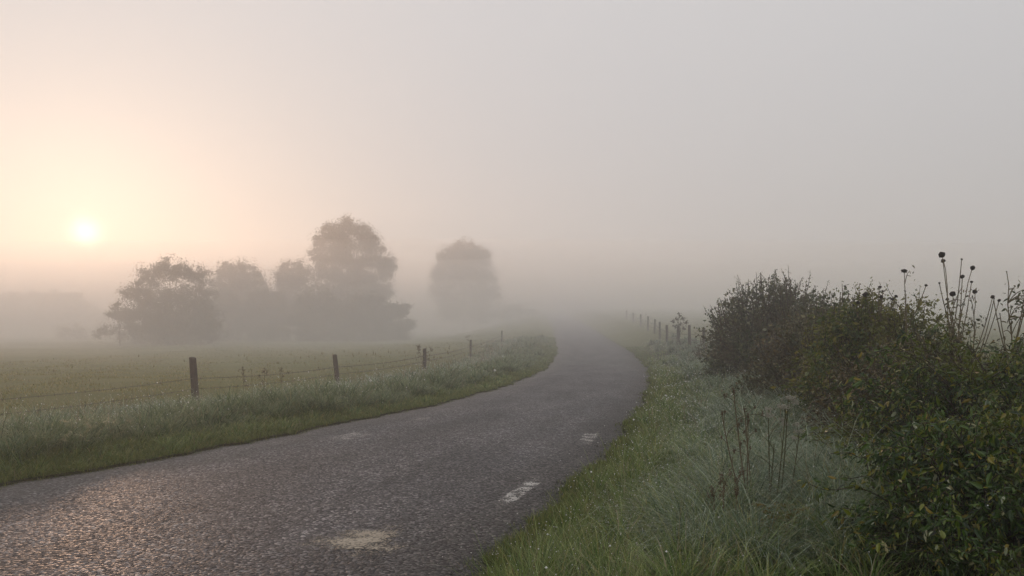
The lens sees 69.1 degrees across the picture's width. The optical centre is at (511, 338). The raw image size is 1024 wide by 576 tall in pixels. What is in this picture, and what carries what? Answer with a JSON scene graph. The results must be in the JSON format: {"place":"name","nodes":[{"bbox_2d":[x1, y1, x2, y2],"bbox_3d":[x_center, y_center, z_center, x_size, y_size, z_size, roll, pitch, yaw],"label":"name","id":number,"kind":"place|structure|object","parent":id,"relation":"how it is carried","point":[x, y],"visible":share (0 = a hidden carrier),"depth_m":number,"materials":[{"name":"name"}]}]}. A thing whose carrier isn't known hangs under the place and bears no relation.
{"place":"outdoors","nodes":[
{"label":"outdoors","id":0,"kind":"place"},
{"bbox_2d":[0,306,650,575],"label":"road","id":1,"kind":"structure","parent":0,"point":[438,480],"depth_m":7.81,"materials":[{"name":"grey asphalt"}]},
{"bbox_2d":[331,432,369,440],"bbox_3d":[-2.657,1.613,12.252,0.558,0.009,1.465,0,0,20],"label":"road marking","id":2,"kind":"object","parent":1,"relation":"on","point":[354,434],"visible":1,"depth_m":12.24,"materials":[{"name":"paint"}]},
{"bbox_2d":[302,526,403,556],"bbox_3d":[-1.197,1.615,5.949,1.056,0.019,1.194,0,0,0],"label":"mud patch","id":3,"kind":"object","parent":1,"relation":"on","point":[364,538],"visible":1,"depth_m":5.95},
{"bbox_2d":[496,478,546,504],"bbox_3d":[0.078,1.626,7.907,0.206,0.007,1.752,0,0,17],"label":"road marking","id":4,"kind":"object","parent":1,"relation":"on","point":[516,498],"visible":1,"depth_m":7.90,"materials":[{"name":"white paint"}]},
{"bbox_2d":[575,433,598,443],"bbox_3d":[1.236,1.625,12.127,0.274,0.010,1.917,0,0,12],"label":"road marking","id":5,"kind":"object","parent":1,"relation":"on","point":[588,437],"visible":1,"depth_m":12.18,"materials":[{"name":"white paint"}]},
{"bbox_2d":[0,304,1023,575],"bbox_3d":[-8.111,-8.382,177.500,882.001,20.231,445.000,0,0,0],"label":"ground","id":6,"kind":"structure","parent":0,"point":[26,344],"depth_m":64.99,"materials":[{"name":"green plant"}]},
{"bbox_2d":[0,289,122,329],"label":"treeline","id":7,"kind":"object","parent":6,"relation":"on","point":[36,306],"visible":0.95,"depth_m":165.16,"materials":[{"name":"grey plant"}]},
{"bbox_2d":[53,321,93,338],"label":"field bush","id":8,"kind":"object","parent":6,"relation":"on","point":[77,334],"visible":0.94,"depth_m":114.85,"materials":[{"name":"green plant"}]},
{"bbox_2d":[91,298,140,345],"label":"field shrub","id":9,"kind":"object","parent":6,"relation":"on","point":[101,331],"visible":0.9,"depth_m":85.76,"materials":[{"name":"green plant"}]},
{"bbox_2d":[109,253,228,345],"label":"tree","id":10,"kind":"object","parent":6,"relation":"on","point":[176,328],"visible":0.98,"depth_m":86.52,"materials":[{"name":"green plant"}]},
{"bbox_2d":[196,290,246,340],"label":"hedgerow bush","id":11,"kind":"object","parent":6,"relation":"on","point":[230,307],"visible":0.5,"depth_m":107.17,"materials":[{"name":"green plant"}]},
{"bbox_2d":[206,256,271,339],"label":"tree","id":12,"kind":"object","parent":6,"relation":"on","point":[239,278],"visible":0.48,"depth_m":114.50,"materials":[{"name":"green plant"}]},
{"bbox_2d":[241,367,248,394],"bbox_3d":[-5.978,1.102,16.628,0.205,0.973,0.232,0,0,-26],"label":"dock","id":13,"kind":"object","parent":6,"relation":"on","point":[243,380],"visible":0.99,"depth_m":16.60,"materials":[{"name":"brown plant"}]},
{"bbox_2d":[0,331,502,415],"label":"wire fence","id":14,"kind":"object","parent":6,"relation":"on","point":[194,378],"visible":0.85,"depth_m":18.28,"materials":[{"name":"brown wood"}]},
{"bbox_2d":[258,367,287,386],"bbox_3d":[-5.407,1.085,16.863,0.704,0.920,0.212,0,0,-19],"label":"dock","id":15,"kind":"object","parent":6,"relation":"on","point":[281,368],"visible":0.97,"depth_m":16.80,"materials":[{"name":"plant"}]},
{"bbox_2d":[0,334,557,488],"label":"verge grass","id":16,"kind":"structure","parent":6,"relation":"on","point":[46,443],"depth_m":13.61,"materials":[{"name":"plant"}]},
{"bbox_2d":[266,255,333,338],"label":"tree","id":17,"kind":"object","parent":6,"relation":"on","point":[285,275],"visible":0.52,"depth_m":118.22,"materials":[{"name":"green plant"}]},
{"bbox_2d":[281,284,351,341],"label":"hedgerow bush","id":18,"kind":"object","parent":6,"relation":"on","point":[310,321],"visible":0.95,"depth_m":104.16,"materials":[{"name":"green plant"}]},
{"bbox_2d":[305,212,399,320],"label":"tree","id":19,"kind":"object","parent":6,"relation":"on","point":[349,279],"visible":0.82,"depth_m":125.69,"materials":[{"name":"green plant"}]},
{"bbox_2d":[326,288,401,341],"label":"hedgerow bush","id":20,"kind":"object","parent":6,"relation":"on","point":[367,320],"visible":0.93,"depth_m":105.30,"materials":[{"name":"green plant"}]},
{"bbox_2d":[379,298,417,340],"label":"hedgerow bush","id":21,"kind":"object","parent":6,"relation":"on","point":[404,328],"visible":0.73,"depth_m":107.57,"materials":[{"name":"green plant"}]},
{"bbox_2d":[416,344,432,365],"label":"dried weed","id":22,"kind":"object","parent":6,"relation":"on","point":[418,346],"visible":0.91,"depth_m":33.60,"materials":[{"name":"brown plant"}]},
{"bbox_2d":[425,236,503,332],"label":"tree","id":23,"kind":"object","parent":6,"relation":"on","point":[462,260],"visible":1,"depth_m":164.13,"materials":[{"name":"green plant"}]},
{"bbox_2d":[626,310,719,345],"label":"wire fence","id":24,"kind":"object","parent":6,"relation":"on","point":[689,339],"visible":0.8,"depth_m":56.93,"materials":[{"name":"brown wood"}]},
{"bbox_2d":[670,312,687,346],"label":"young tree","id":25,"kind":"object","parent":6,"relation":"on","point":[683,318],"visible":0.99,"depth_m":49.90,"materials":[{"name":"green plant"}]},
{"bbox_2d":[689,333,712,361],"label":"field weed","id":26,"kind":"object","parent":6,"relation":"on","point":[699,354],"visible":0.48,"depth_m":36.53,"materials":[{"name":"green plant"}]},
{"bbox_2d":[707,467,747,525],"bbox_3d":[1.542,1.193,5.298,0.322,0.556,0.230,0,0,0],"label":"dock","id":27,"kind":"object","parent":6,"relation":"on","point":[724,485],"visible":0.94,"depth_m":5.32,"materials":[{"name":"plant"}]},
{"bbox_2d":[442,330,1023,575],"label":"verge grass","id":28,"kind":"structure","parent":6,"relation":"on","point":[637,524],"depth_m":5.64,"materials":[{"name":"plant"}]},
{"bbox_2d":[720,388,763,507],"bbox_3d":[1.761,0.904,5.776,0.324,1.043,0.213,0,0,-21],"label":"dried weed","id":29,"kind":"object","parent":6,"relation":"on","point":[744,431],"visible":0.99,"depth_m":5.80,"materials":[{"name":"brown plant"}]},
{"bbox_2d":[694,266,842,378],"bbox_3d":[8.055,-0.421,22.733,4.678,3.500,5.402,0,0,27],"label":"hedge bush","id":30,"kind":"object","parent":6,"relation":"on","point":[750,324],"visible":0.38,"depth_m":21.91,"materials":[{"name":"green plant"}]},
{"bbox_2d":[745,502,813,535],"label":"withered fern","id":31,"kind":"object","parent":6,"relation":"on","point":[775,517],"visible":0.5,"depth_m":4.92,"materials":[{"name":"plant"}]},
{"bbox_2d":[757,394,805,508],"bbox_3d":[2.037,0.911,5.655,0.295,0.975,0.261,0,0,-28],"label":"umbellifer","id":32,"kind":"object","parent":6,"relation":"on","point":[785,407],"visible":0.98,"depth_m":5.62,"materials":[{"name":"plant"}]},
{"bbox_2d":[719,289,896,402],"bbox_3d":[6.257,0.245,15.105,3.430,2.465,3.864,0,0,-22],"label":"hedge bush","id":33,"kind":"object","parent":6,"relation":"on","point":[778,356],"visible":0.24,"depth_m":14.93,"materials":[{"name":"green plant"}]},
{"bbox_2d":[823,281,849,334],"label":"hedge shoot","id":34,"kind":"object","parent":6,"relation":"on","point":[840,299],"visible":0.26,"depth_m":12.43,"materials":[{"name":"green plant"}]},
{"bbox_2d":[776,287,915,348],"bbox_3d":[8.611,-0.004,19.214,4.698,2.676,4.776,0,0,0],"label":"hedge bush","id":35,"kind":"object","parent":6,"relation":"on","point":[822,303],"visible":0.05,"depth_m":18.91,"materials":[{"name":"green plant"}]},
{"bbox_2d":[852,286,898,364],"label":"seed head plant","id":36,"kind":"object","parent":6,"relation":"on","point":[878,301],"visible":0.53,"depth_m":11.05,"materials":[{"name":"brown plant"}]},
{"bbox_2d":[769,277,987,422],"bbox_3d":[5.441,0.252,11.416,3.230,2.375,3.049,0,0,-24],"label":"hedge bush","id":37,"kind":"object","parent":6,"relation":"on","point":[847,334],"visible":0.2,"depth_m":11.12,"materials":[{"name":"green plant"}]},
{"bbox_2d":[791,324,995,442],"bbox_3d":[5.021,0.624,8.949,2.934,1.600,2.657,0,0,0],"label":"hedge bush","id":38,"kind":"object","parent":6,"relation":"on","point":[873,371],"visible":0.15,"depth_m":9.01,"materials":[{"name":"green plant"}]},
{"bbox_2d":[886,265,927,351],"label":"seed head plant","id":39,"kind":"object","parent":6,"relation":"on","point":[904,271],"visible":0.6,"depth_m":9.23,"materials":[{"name":"brown plant"}]},
{"bbox_2d":[793,322,1023,491],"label":"bramble","id":40,"kind":"object","parent":6,"relation":"on","point":[958,394],"visible":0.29,"depth_m":6.43,"materials":[{"name":"green plant"}]},
{"bbox_2d":[797,393,1023,575],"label":"bramble","id":41,"kind":"object","parent":6,"relation":"on","point":[992,470],"visible":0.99,"depth_m":4.13,"materials":[{"name":"green plant"}]},
{"bbox_2d":[930,265,977,362],"bbox_3d":[5.504,0.205,9.274,0.493,2.213,0.423,0,0,0],"label":"seed head plant","id":42,"kind":"object","parent":6,"relation":"on","point":[972,267],"visible":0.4,"depth_m":9.22,"materials":[{"name":"dry plant stem"},{"name":"seed head"}]},
{"bbox_2d":[938,258,972,353],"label":"seed head plant","id":43,"kind":"object","parent":6,"relation":"on","point":[952,293],"visible":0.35,"depth_m":9.50,"materials":[{"name":"dry plant stem"},{"name":"seed head"}]},
{"bbox_2d":[938,252,979,363],"bbox_3d":[5.380,0.122,8.983,0.426,2.349,0.364,0,0,-39],"label":"seed head plant","id":44,"kind":"object","parent":6,"relation":"on","point":[942,255],"visible":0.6,"depth_m":9.02,"materials":[{"name":"dry plant stem"},{"name":"seed head"}]},
{"bbox_2d":[963,288,1000,369],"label":"seed head plant","id":45,"kind":"object","parent":6,"relation":"on","point":[974,291],"visible":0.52,"depth_m":8.97,"materials":[{"name":"dry plant stem"},{"name":"seed head"}]},
{"bbox_2d":[980,337,1023,385],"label":"hedge bush","id":46,"kind":"object","parent":6,"relation":"on","point":[990,347],"visible":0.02,"depth_m":9.70,"materials":[{"name":"green plant"}]},
{"bbox_2d":[991,271,1023,395],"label":"thorn branch","id":47,"kind":"object","parent":6,"relation":"on","point":[1017,298],"visible":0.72,"depth_m":7.65,"materials":[{"name":"brown plant"}]},
{"bbox_2d":[0,0,1023,328],"label":"sky","id":48,"kind":"structure","parent":0,"point":[601,151],"materials":[{"name":"grey"}]}
]}

